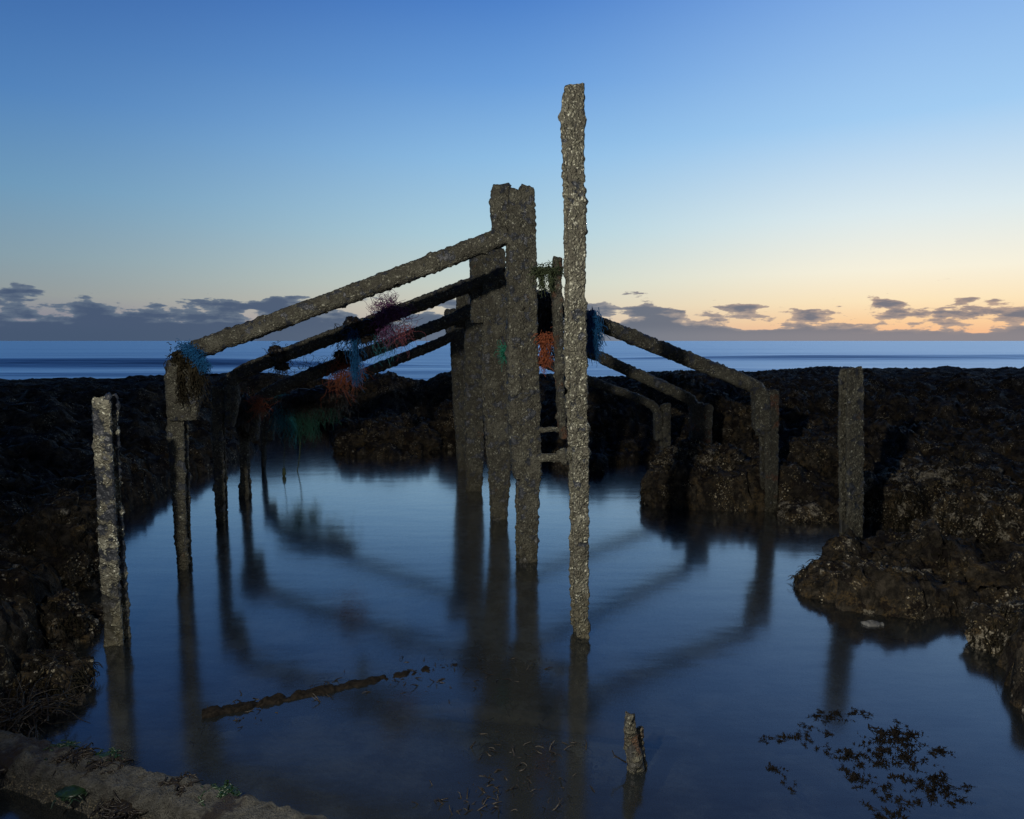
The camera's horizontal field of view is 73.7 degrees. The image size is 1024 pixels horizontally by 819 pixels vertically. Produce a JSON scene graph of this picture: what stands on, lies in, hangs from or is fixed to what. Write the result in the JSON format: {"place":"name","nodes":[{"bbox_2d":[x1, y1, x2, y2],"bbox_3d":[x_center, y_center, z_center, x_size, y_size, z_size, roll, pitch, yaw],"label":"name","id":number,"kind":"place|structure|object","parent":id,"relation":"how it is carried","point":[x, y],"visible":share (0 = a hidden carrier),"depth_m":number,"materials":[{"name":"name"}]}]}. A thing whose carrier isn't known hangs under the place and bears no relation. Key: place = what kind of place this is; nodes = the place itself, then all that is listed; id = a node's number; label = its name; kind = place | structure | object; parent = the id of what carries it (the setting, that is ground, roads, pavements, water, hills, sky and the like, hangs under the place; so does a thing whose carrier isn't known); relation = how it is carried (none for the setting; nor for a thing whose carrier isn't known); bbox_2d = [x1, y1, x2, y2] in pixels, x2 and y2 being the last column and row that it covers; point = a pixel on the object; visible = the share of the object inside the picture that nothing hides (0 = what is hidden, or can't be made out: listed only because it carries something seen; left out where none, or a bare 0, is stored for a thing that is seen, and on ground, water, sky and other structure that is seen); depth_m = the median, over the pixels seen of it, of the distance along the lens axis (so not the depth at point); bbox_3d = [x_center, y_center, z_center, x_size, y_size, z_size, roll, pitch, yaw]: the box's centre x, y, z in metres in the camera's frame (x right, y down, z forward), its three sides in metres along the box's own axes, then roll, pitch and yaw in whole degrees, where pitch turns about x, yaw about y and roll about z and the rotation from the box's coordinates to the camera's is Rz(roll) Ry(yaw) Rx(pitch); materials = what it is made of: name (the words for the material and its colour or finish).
{"place":"outdoors","nodes":[
{"label":"outdoors","id":0,"kind":"place"},
{"bbox_2d":[0,365,1023,818],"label":"reef","id":1,"kind":"object","parent":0,"point":[716,651],"visible":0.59,"depth_m":3.80},
{"bbox_2d":[0,488,100,603],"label":"rock","id":2,"kind":"object","parent":1,"relation":"on","point":[73,529],"visible":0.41,"depth_m":4.06,"materials":[{"name":"stone"}]},
{"bbox_2d":[12,648,96,735],"bbox_3d":[-2.007,1.224,2.923,0.401,0.357,0.347,0,6,0],"label":"rock","id":3,"kind":"object","parent":1,"relation":"on","point":[22,658],"visible":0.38,"depth_m":2.87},
{"bbox_2d":[0,652,99,739],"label":"seaweed tuft","id":4,"kind":"object","parent":3,"relation":"on","point":[18,710],"visible":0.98,"depth_m":2.60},
{"bbox_2d":[36,587,103,652],"bbox_3d":[-2.375,1.180,3.423,0.567,0.483,0.465,0,6,0],"label":"rock","id":5,"kind":"object","parent":1,"relation":"on","point":[89,640],"visible":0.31,"depth_m":3.40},
{"bbox_2d":[65,692,87,712],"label":"rock","id":6,"kind":"object","parent":1,"relation":"on","point":[83,703],"visible":0.62,"depth_m":2.83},
{"bbox_2d":[90,602,104,627],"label":"rock","id":7,"kind":"object","parent":1,"relation":"on","point":[97,609],"visible":0.2,"depth_m":3.70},
{"bbox_2d":[0,729,327,818],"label":"concrete beam","id":8,"kind":"structure","parent":1,"relation":"on","point":[31,784],"depth_m":2.19,"materials":[{"name":"concrete"}]},
{"bbox_2d":[43,739,80,759],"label":"seaweed tuft","id":9,"kind":"object","parent":8,"relation":"attached to","point":[69,743],"visible":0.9,"depth_m":2.36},
{"bbox_2d":[51,785,87,808],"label":"seaweed tuft","id":10,"kind":"object","parent":8,"relation":"attached to","point":[68,793],"visible":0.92,"depth_m":2.15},
{"bbox_2d":[49,742,100,774],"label":"seaweed tuft","id":11,"kind":"object","parent":8,"relation":"on","point":[78,753],"visible":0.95,"depth_m":2.30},
{"bbox_2d":[88,747,122,762],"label":"seaweed tuft","id":12,"kind":"object","parent":8,"relation":"on","point":[111,752],"visible":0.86,"depth_m":2.31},
{"bbox_2d":[80,750,133,777],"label":"seaweed tuft","id":13,"kind":"object","parent":8,"relation":"on","point":[112,759],"visible":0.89,"depth_m":2.26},
{"bbox_2d":[89,787,147,818],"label":"seaweed tuft","id":14,"kind":"object","parent":8,"relation":"attached to","point":[120,809],"visible":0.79,"depth_m":2.07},
{"bbox_2d":[158,771,202,797],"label":"seaweed tuft","id":15,"kind":"object","parent":8,"relation":"on","point":[176,783],"visible":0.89,"depth_m":2.16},
{"bbox_2d":[198,779,241,806],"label":"seaweed tuft","id":16,"kind":"object","parent":8,"relation":"on","point":[225,789],"visible":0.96,"depth_m":2.12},
{"bbox_2d":[164,359,205,585],"bbox_3d":[-2.114,0.583,4.495,0.263,1.840,0.165,0,6,0],"label":"steel pile","id":17,"kind":"object","parent":1,"relation":"on","point":[177,426],"visible":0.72,"depth_m":4.43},
{"bbox_2d":[163,341,212,418],"bbox_3d":[-2.083,-0.189,4.364,0.362,0.498,0.226,4,7,36],"label":"seaweed clump","id":18,"kind":"object","parent":17,"relation":"attached to","point":[196,380],"visible":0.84,"depth_m":4.33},
{"bbox_2d":[175,338,214,374],"bbox_3d":[-1.988,-0.332,4.283,0.260,0.232,0.189,5,8,41],"label":"rope","id":19,"kind":"object","parent":18,"relation":"on","point":[192,352],"visible":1,"depth_m":4.25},
{"bbox_2d":[260,415,275,471],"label":"steel pile","id":20,"kind":"object","parent":1,"relation":"on","point":[267,436],"visible":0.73,"depth_m":7.78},
{"bbox_2d":[331,412,447,454],"bbox_3d":[-1.702,0.499,9.691,1.680,0.924,1.602,0,6,0],"label":"rock","id":21,"kind":"object","parent":1,"relation":"on","point":[425,436],"visible":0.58,"depth_m":9.15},
{"bbox_2d":[434,399,455,449],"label":"rock","id":22,"kind":"object","parent":1,"relation":"on","point":[447,430],"visible":0.2,"depth_m":9.54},
{"bbox_2d":[454,294,483,491],"bbox_3d":[-0.425,0.001,6.814,0.286,2.535,0.174,-1,6,-8],"label":"steel pile","id":23,"kind":"object","parent":1,"relation":"on","point":[473,433],"visible":0.64,"depth_m":6.75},
{"bbox_2d":[0,369,1023,718],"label":"rockweed","id":24,"kind":"object","parent":1,"relation":"on","point":[92,669],"visible":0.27,"depth_m":4.10,"materials":[{"name":"plant"}]},
{"bbox_2d":[489,183,542,581],"bbox_3d":[0.026,0.004,4.589,0.356,2.974,0.180,-1,6,-7],"label":"steel pile","id":25,"kind":"object","parent":1,"relation":"on","point":[513,210],"visible":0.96,"depth_m":4.50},
{"bbox_2d":[189,226,508,356],"bbox_3d":[-1.036,-0.765,4.452,2.071,0.865,0.147,0,6,-4],"label":"diagonal brace","id":26,"kind":"object","parent":25,"relation":"attached to","point":[429,263],"visible":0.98,"depth_m":4.40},
{"bbox_2d":[538,256,568,464],"bbox_3d":[0.285,-0.307,4.470,0.238,1.362,0.128,2,6,21],"label":"tie post","id":27,"kind":"object","parent":25,"relation":"attached to","point":[557,299],"visible":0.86,"depth_m":4.42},
{"bbox_2d":[525,260,563,297],"bbox_3d":[0.229,-0.838,4.340,0.287,0.263,0.212,0,6,0],"label":"rope","id":28,"kind":"object","parent":27,"relation":"hanging from","point":[541,273],"visible":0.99,"depth_m":4.33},
{"bbox_2d":[532,326,557,376],"bbox_3d":[0.220,-0.387,4.466,0.193,0.347,0.178,0,6,0],"label":"net","id":29,"kind":"object","parent":27,"relation":"hanging from","point":[545,339],"visible":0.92,"depth_m":4.45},
{"bbox_2d":[606,436,654,452],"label":"rock","id":30,"kind":"object","parent":1,"relation":"on","point":[636,444],"visible":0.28,"depth_m":8.69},
{"bbox_2d":[653,403,670,450],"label":"steel pile","id":31,"kind":"object","parent":1,"relation":"on","point":[662,427],"visible":0.43,"depth_m":7.97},
{"bbox_2d":[538,356,661,412],"bbox_3d":[0.633,-0.287,7.938,2.322,1.305,0.129,0,6,-2],"label":"diagonal brace","id":32,"kind":"object","parent":31,"relation":"attached to","point":[639,399],"visible":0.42,"depth_m":7.93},
{"bbox_2d":[640,459,716,515],"bbox_3d":[1.590,0.770,6.427,0.794,0.616,0.711,0,6,0],"label":"rock","id":33,"kind":"object","parent":1,"relation":"on","point":[659,477],"visible":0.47,"depth_m":6.21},
{"bbox_2d":[649,437,745,470],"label":"rock","id":34,"kind":"object","parent":1,"relation":"on","point":[684,450],"visible":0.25,"depth_m":6.50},
{"bbox_2d":[686,393,755,443],"bbox_3d":[2.615,0.397,8.046,1.040,1.184,1.053,0,6,0],"label":"rock","id":35,"kind":"object","parent":1,"relation":"on","point":[737,428],"visible":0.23,"depth_m":7.74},
{"bbox_2d":[750,389,779,523],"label":"steel pile","id":36,"kind":"object","parent":1,"relation":"on","point":[769,453],"visible":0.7,"depth_m":5.97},
{"bbox_2d":[505,280,771,430],"bbox_3d":[1.084,-0.460,5.811,2.367,1.303,0.160,-1,6,-5],"label":"diagonal brace","id":37,"kind":"object","parent":36,"relation":"attached to","point":[756,388],"visible":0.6,"depth_m":5.81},
{"bbox_2d":[537,285,564,369],"bbox_3d":[0.245,-0.690,5.472,0.481,0.846,0.430,0,6,0],"label":"seaweed clump","id":38,"kind":"object","parent":37,"relation":"attached to","point":[544,317],"visible":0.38,"depth_m":5.43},
{"bbox_2d":[586,307,610,362],"bbox_3d":[0.614,-0.578,5.392,0.223,0.490,0.279,-5,7,-38],"label":"rope","id":39,"kind":"object","parent":37,"relation":"hanging from","point":[594,337],"visible":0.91,"depth_m":5.36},
{"bbox_2d":[774,496,836,533],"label":"rock","id":40,"kind":"object","parent":1,"relation":"on","point":[811,512],"visible":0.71,"depth_m":5.71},
{"bbox_2d":[778,436,838,477],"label":"rock","id":41,"kind":"object","parent":1,"relation":"on","point":[795,445],"visible":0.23,"depth_m":6.36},
{"bbox_2d":[793,575,823,611],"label":"rock","id":42,"kind":"object","parent":1,"relation":"on","point":[808,594],"visible":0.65,"depth_m":4.03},
{"bbox_2d":[837,366,864,539],"bbox_3d":[2.403,0.578,4.859,0.209,1.777,0.162,0,6,0],"label":"steel pile","id":43,"kind":"object","parent":1,"relation":"on","point":[851,481],"visible":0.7,"depth_m":4.80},
{"bbox_2d":[792,555,942,612],"bbox_3d":[2.143,1.091,4.126,0.863,0.368,0.559,0,6,0],"label":"rock","id":44,"kind":"object","parent":1,"relation":"on","point":[825,571],"visible":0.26,"depth_m":4.11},
{"bbox_2d":[861,620,884,630],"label":"pale stone","id":45,"kind":"object","parent":1,"relation":"on","point":[870,625],"visible":1,"depth_m":3.61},
{"bbox_2d":[863,471,927,532],"bbox_3d":[3.141,0.843,5.721,0.661,0.657,0.582,0,6,0],"label":"rock","id":46,"kind":"object","parent":1,"relation":"on","point":[871,477],"visible":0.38,"depth_m":5.53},
{"bbox_2d":[876,454,1018,496],"bbox_3d":[3.799,0.771,6.107,1.165,0.690,1.044,0,6,0],"label":"rock","id":47,"kind":"object","parent":1,"relation":"on","point":[926,474],"visible":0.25,"depth_m":5.81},
{"bbox_2d":[926,484,1023,545],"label":"rock","id":48,"kind":"object","parent":1,"relation":"on","point":[1012,527],"visible":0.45,"depth_m":4.69,"materials":[{"name":"stone"}]},
{"bbox_2d":[961,596,1023,672],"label":"rock","id":49,"kind":"object","parent":1,"relation":"on","point":[976,613],"visible":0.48,"depth_m":3.34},
{"bbox_2d":[0,341,1023,380],"bbox_3d":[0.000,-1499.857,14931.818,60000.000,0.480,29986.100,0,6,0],"label":"sea","id":50,"kind":"structure","parent":0,"point":[22,360],"depth_m":57.19,"materials":[{"name":"liquid"}]},
{"bbox_2d":[0,0,1023,340],"label":"sky","id":51,"kind":"structure","parent":0,"point":[755,170],"materials":[{"name":"blue"}]},
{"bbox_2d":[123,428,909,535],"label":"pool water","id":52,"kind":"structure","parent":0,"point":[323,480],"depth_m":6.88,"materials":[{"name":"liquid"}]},
{"bbox_2d":[91,392,132,657],"bbox_3d":[-1.978,0.763,3.388,0.113,1.704,0.148,-1,6,-10],"label":"steel pile","id":53,"kind":"object","parent":52,"relation":"in","point":[114,573],"visible":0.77,"depth_m":3.34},
{"bbox_2d":[211,383,240,535],"bbox_3d":[-2.343,0.584,5.645,0.250,1.609,0.158,0,6,0],"label":"steel pile","id":54,"kind":"object","parent":52,"relation":"in","point":[231,402],"visible":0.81,"depth_m":5.56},
{"bbox_2d":[221,267,504,412],"bbox_3d":[-1.224,-0.575,5.608,2.350,1.211,0.171,0,6,-2],"label":"diagonal brace","id":55,"kind":"object","parent":54,"relation":"attached to","point":[236,376],"visible":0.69,"depth_m":5.55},
{"bbox_2d":[259,341,294,381],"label":"seaweed clump","id":56,"kind":"object","parent":55,"relation":"attached to","point":[278,356],"visible":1,"depth_m":5.51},
{"bbox_2d":[322,316,400,357],"bbox_3d":[-1.220,-0.588,5.494,0.622,0.343,0.302,0,6,0],"label":"seaweed clump","id":57,"kind":"object","parent":55,"relation":"attached to","point":[349,323],"visible":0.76,"depth_m":5.47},
{"bbox_2d":[341,328,371,389],"bbox_3d":[-1.250,-0.393,5.451,0.272,0.530,0.232,0,6,0],"label":"rope","id":58,"kind":"object","parent":57,"relation":"hanging from","point":[355,369],"visible":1,"depth_m":5.45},
{"bbox_2d":[363,289,418,346],"bbox_3d":[-0.963,-0.716,5.417,0.436,0.498,0.352,5,7,40],"label":"rope","id":59,"kind":"object","parent":55,"relation":"hanging from","point":[387,314],"visible":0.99,"depth_m":5.40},
{"bbox_2d":[382,318,427,359],"bbox_3d":[-0.873,-0.571,5.553,0.394,0.360,0.307,-3,6,-25],"label":"rope","id":60,"kind":"object","parent":55,"relation":"hanging from","point":[404,330],"visible":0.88,"depth_m":5.50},
{"bbox_2d":[238,409,260,498],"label":"steel pile","id":61,"kind":"object","parent":52,"relation":"in","point":[244,486],"visible":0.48,"depth_m":6.49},
{"bbox_2d":[235,391,265,438],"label":"seaweed clump","id":62,"kind":"object","parent":61,"relation":"attached to","point":[243,425],"visible":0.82,"depth_m":6.36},
{"bbox_2d":[245,386,276,420],"bbox_3d":[-2.323,-0.049,6.306,0.294,0.335,0.290,-4,7,-35],"label":"net","id":63,"kind":"object","parent":62,"relation":"attached to","point":[258,404],"visible":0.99,"depth_m":6.31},
{"bbox_2d":[247,307,470,439],"bbox_3d":[-1.429,-0.380,6.627,2.277,1.317,0.163,-1,6,-7],"label":"diagonal brace","id":64,"kind":"object","parent":61,"relation":"attached to","point":[279,387],"visible":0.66,"depth_m":6.57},
{"bbox_2d":[288,350,341,389],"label":"seaweed clump","id":65,"kind":"object","parent":64,"relation":"attached to","point":[303,364],"visible":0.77,"depth_m":6.53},
{"bbox_2d":[324,345,359,370],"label":"seaweed clump","id":66,"kind":"object","parent":64,"relation":"attached to","point":[342,355],"visible":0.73,"depth_m":6.49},
{"bbox_2d":[321,353,376,407],"bbox_3d":[-1.569,-0.283,6.517,0.497,0.523,0.448,-4,7,-31],"label":"net","id":67,"kind":"object","parent":64,"relation":"hanging from","point":[339,373],"visible":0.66,"depth_m":6.47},
{"bbox_2d":[202,663,457,725],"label":"sunken beam","id":68,"kind":"structure","parent":52,"relation":"in","point":[276,701],"depth_m":2.90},
{"bbox_2d":[189,690,292,746],"bbox_3d":[-1.072,1.245,2.765,0.371,0.066,0.391,0,6,0],"label":"seaweed tuft","id":69,"kind":"object","parent":68,"relation":"on","point":[249,719],"visible":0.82,"depth_m":2.75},
{"bbox_2d":[276,670,384,725],"bbox_3d":[-0.792,1.230,2.889,0.416,0.080,0.390,-3,7,-29],"label":"seaweed tuft","id":70,"kind":"object","parent":68,"relation":"on","point":[334,704],"visible":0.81,"depth_m":2.88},
{"bbox_2d":[371,650,467,708],"bbox_3d":[-0.429,1.210,3.090,0.456,0.071,0.525,0,6,0],"label":"seaweed tuft","id":71,"kind":"object","parent":68,"relation":"on","point":[416,687],"visible":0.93,"depth_m":3.02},
{"bbox_2d":[444,308,464,469],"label":"steel pile","id":72,"kind":"object","parent":52,"relation":"in","point":[457,355],"visible":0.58,"depth_m":7.88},
{"bbox_2d":[267,326,457,428],"bbox_3d":[-1.722,-0.351,7.829,2.270,1.290,0.145,0,6,-3],"label":"diagonal brace","id":73,"kind":"object","parent":72,"relation":"attached to","point":[430,346],"visible":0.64,"depth_m":7.77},
{"bbox_2d":[268,394,299,447],"bbox_3d":[-2.588,0.120,7.727,0.399,0.672,0.385,0,6,0],"label":"net","id":74,"kind":"object","parent":73,"relation":"hanging from","point":[281,416],"visible":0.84,"depth_m":7.69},
{"bbox_2d":[273,404,345,448],"bbox_3d":[-2.304,0.159,7.756,0.883,0.574,0.417,0,6,0],"label":"net","id":75,"kind":"object","parent":73,"relation":"hanging from","point":[309,425],"visible":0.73,"depth_m":7.74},
{"bbox_2d":[268,387,360,433],"bbox_3d":[-2.206,0.021,7.643,1.038,0.558,0.431,0,6,0],"label":"seaweed clump","id":76,"kind":"object","parent":73,"relation":"hanging from","point":[298,399],"visible":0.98,"depth_m":7.60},
{"bbox_2d":[391,772,544,818],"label":"seaweed tuft","id":77,"kind":"object","parent":52,"relation":"in","point":[446,806],"visible":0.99,"depth_m":2.24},
{"bbox_2d":[468,248,510,535],"bbox_3d":[-0.182,0.010,5.723,0.366,2.735,0.193,0,6,0],"label":"steel pile","id":78,"kind":"object","parent":52,"relation":"in","point":[488,304],"visible":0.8,"depth_m":5.63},
{"bbox_2d":[421,640,565,717],"bbox_3d":[-0.083,1.208,3.109,0.633,0.087,0.695,0,6,0],"label":"seaweed tuft","id":79,"kind":"object","parent":52,"relation":"in","point":[485,678],"visible":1,"depth_m":3.09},
{"bbox_2d":[460,740,634,818],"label":"seaweed tuft","id":80,"kind":"object","parent":52,"relation":"in","point":[575,794],"visible":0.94,"depth_m":2.31,"materials":[{"name":"plant"}]},
{"bbox_2d":[439,699,664,745],"bbox_3d":[0.152,1.284,2.810,0.932,0.051,0.081,1,6,13],"label":"sunken plank","id":81,"kind":"object","parent":52,"relation":"in","point":[604,728],"visible":0.91,"depth_m":2.79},
{"bbox_2d":[558,82,590,662],"bbox_3d":[0.310,0.034,3.398,0.180,3.152,0.150,0,6,0],"label":"steel pile","id":82,"kind":"object","parent":52,"relation":"in","point":[572,118],"visible":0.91,"depth_m":3.32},
{"bbox_2d":[612,711,649,812],"bbox_3d":[0.419,1.307,2.412,0.144,0.516,0.096,0,6,0],"label":"broken stump","id":83,"kind":"object","parent":52,"relation":"in","point":[637,775],"visible":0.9,"depth_m":2.38,"materials":[{"name":"wood"}]},
{"bbox_2d":[688,402,713,443],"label":"steel pile","id":84,"kind":"object","parent":52,"relation":"in","point":[700,419],"visible":0.47,"depth_m":6.95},
{"bbox_2d":[563,332,698,406],"bbox_3d":[0.832,-0.381,6.873,2.311,1.502,0.150,0,6,-5],"label":"diagonal brace","id":85,"kind":"object","parent":84,"relation":"attached to","point":[650,380],"visible":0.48,"depth_m":6.87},
{"bbox_2d":[765,762,789,775],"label":"seaweed sprig","id":86,"kind":"object","parent":52,"relation":"on","point":[775,770],"visible":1,"depth_m":2.40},
{"bbox_2d":[765,732,793,743],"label":"seaweed sprig","id":87,"kind":"object","parent":52,"relation":"on","point":[782,739],"visible":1,"depth_m":2.59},
{"bbox_2d":[805,709,839,721],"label":"seaweed sprig","id":88,"kind":"object","parent":52,"relation":"in","point":[816,716],"visible":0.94,"depth_m":2.74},
{"bbox_2d":[814,743,834,760],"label":"seaweed sprig","id":89,"kind":"object","parent":52,"relation":"in","point":[820,751],"visible":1,"depth_m":2.50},
{"bbox_2d":[824,709,854,721],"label":"seaweed sprig","id":90,"kind":"object","parent":52,"relation":"on","point":[845,717],"visible":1,"depth_m":2.74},
{"bbox_2d":[841,747,867,770],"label":"seaweed sprig","id":91,"kind":"object","parent":52,"relation":"in","point":[848,764],"visible":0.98,"depth_m":2.46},
{"bbox_2d":[848,707,871,720],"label":"seaweed sprig","id":92,"kind":"object","parent":52,"relation":"on","point":[861,716],"visible":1,"depth_m":2.75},
{"bbox_2d":[833,749,889,769],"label":"seaweed sprig","id":93,"kind":"object","parent":52,"relation":"in","point":[864,765],"visible":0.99,"depth_m":2.43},
{"bbox_2d":[845,768,878,785],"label":"seaweed sprig","id":94,"kind":"object","parent":52,"relation":"in","point":[855,778],"visible":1,"depth_m":2.35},
{"bbox_2d":[852,777,893,794],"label":"seaweed sprig","id":95,"kind":"object","parent":52,"relation":"on","point":[869,790],"visible":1,"depth_m":2.30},
{"bbox_2d":[853,742,894,759],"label":"seaweed sprig","id":96,"kind":"object","parent":52,"relation":"in","point":[880,754],"visible":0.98,"depth_m":2.51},
{"bbox_2d":[863,748,887,764],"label":"seaweed sprig","id":97,"kind":"object","parent":52,"relation":"on","point":[872,757],"visible":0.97,"depth_m":2.47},
{"bbox_2d":[853,732,909,759],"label":"seaweed sprig","id":98,"kind":"object","parent":52,"relation":"in","point":[889,751],"visible":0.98,"depth_m":2.54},
{"bbox_2d":[860,799,908,818],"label":"seaweed sprig","id":99,"kind":"object","parent":52,"relation":"on","point":[877,813],"visible":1,"depth_m":2.18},
{"bbox_2d":[876,788,914,813],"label":"seaweed sprig","id":100,"kind":"object","parent":52,"relation":"on","point":[893,805],"visible":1,"depth_m":2.23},
{"bbox_2d":[868,724,924,753],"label":"seaweed sprig","id":101,"kind":"object","parent":52,"relation":"in","point":[882,738],"visible":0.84,"depth_m":2.59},
{"bbox_2d":[884,745,919,769],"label":"seaweed sprig","id":102,"kind":"object","parent":52,"relation":"in","point":[912,760],"visible":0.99,"depth_m":2.46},
{"bbox_2d":[885,772,940,803],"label":"seaweed sprig","id":103,"kind":"object","parent":52,"relation":"in","point":[902,785],"visible":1,"depth_m":2.32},
{"bbox_2d":[888,754,948,771],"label":"seaweed sprig","id":104,"kind":"object","parent":52,"relation":"in","point":[919,766],"visible":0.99,"depth_m":2.43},
{"bbox_2d":[887,762,951,787],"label":"seaweed sprig","id":105,"kind":"object","parent":52,"relation":"in","point":[920,780],"visible":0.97,"depth_m":2.36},
{"bbox_2d":[903,783,939,802],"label":"seaweed sprig","id":106,"kind":"object","parent":52,"relation":"in","point":[926,798],"visible":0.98,"depth_m":2.27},
{"bbox_2d":[905,796,952,813],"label":"seaweed sprig","id":107,"kind":"object","parent":52,"relation":"in","point":[924,809],"visible":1,"depth_m":2.21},
{"bbox_2d":[913,775,955,795],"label":"seaweed sprig","id":108,"kind":"object","parent":52,"relation":"on","point":[934,787],"visible":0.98,"depth_m":2.31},
{"bbox_2d":[914,740,955,758],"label":"seaweed sprig","id":109,"kind":"object","parent":52,"relation":"in","point":[935,755],"visible":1,"depth_m":2.50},
{"bbox_2d":[931,776,958,801],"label":"seaweed sprig","id":110,"kind":"object","parent":52,"relation":"on","point":[949,791],"visible":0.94,"depth_m":2.30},
{"bbox_2d":[935,789,976,809],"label":"seaweed sprig","id":111,"kind":"object","parent":52,"relation":"in","point":[955,804],"visible":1,"depth_m":2.23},
{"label":"sunken plank","id":112,"kind":"object","parent":52,"relation":"in","visible":0},
{"bbox_2d":[442,716,597,817],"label":"seaweed tuft","id":113,"kind":"object","parent":112,"relation":"on","point":[514,756],"visible":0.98,"depth_m":2.48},
{"bbox_2d":[877,724,927,749],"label":"seaweed sprig","id":114,"kind":"object","parent":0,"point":[903,738],"visible":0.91,"depth_m":2.58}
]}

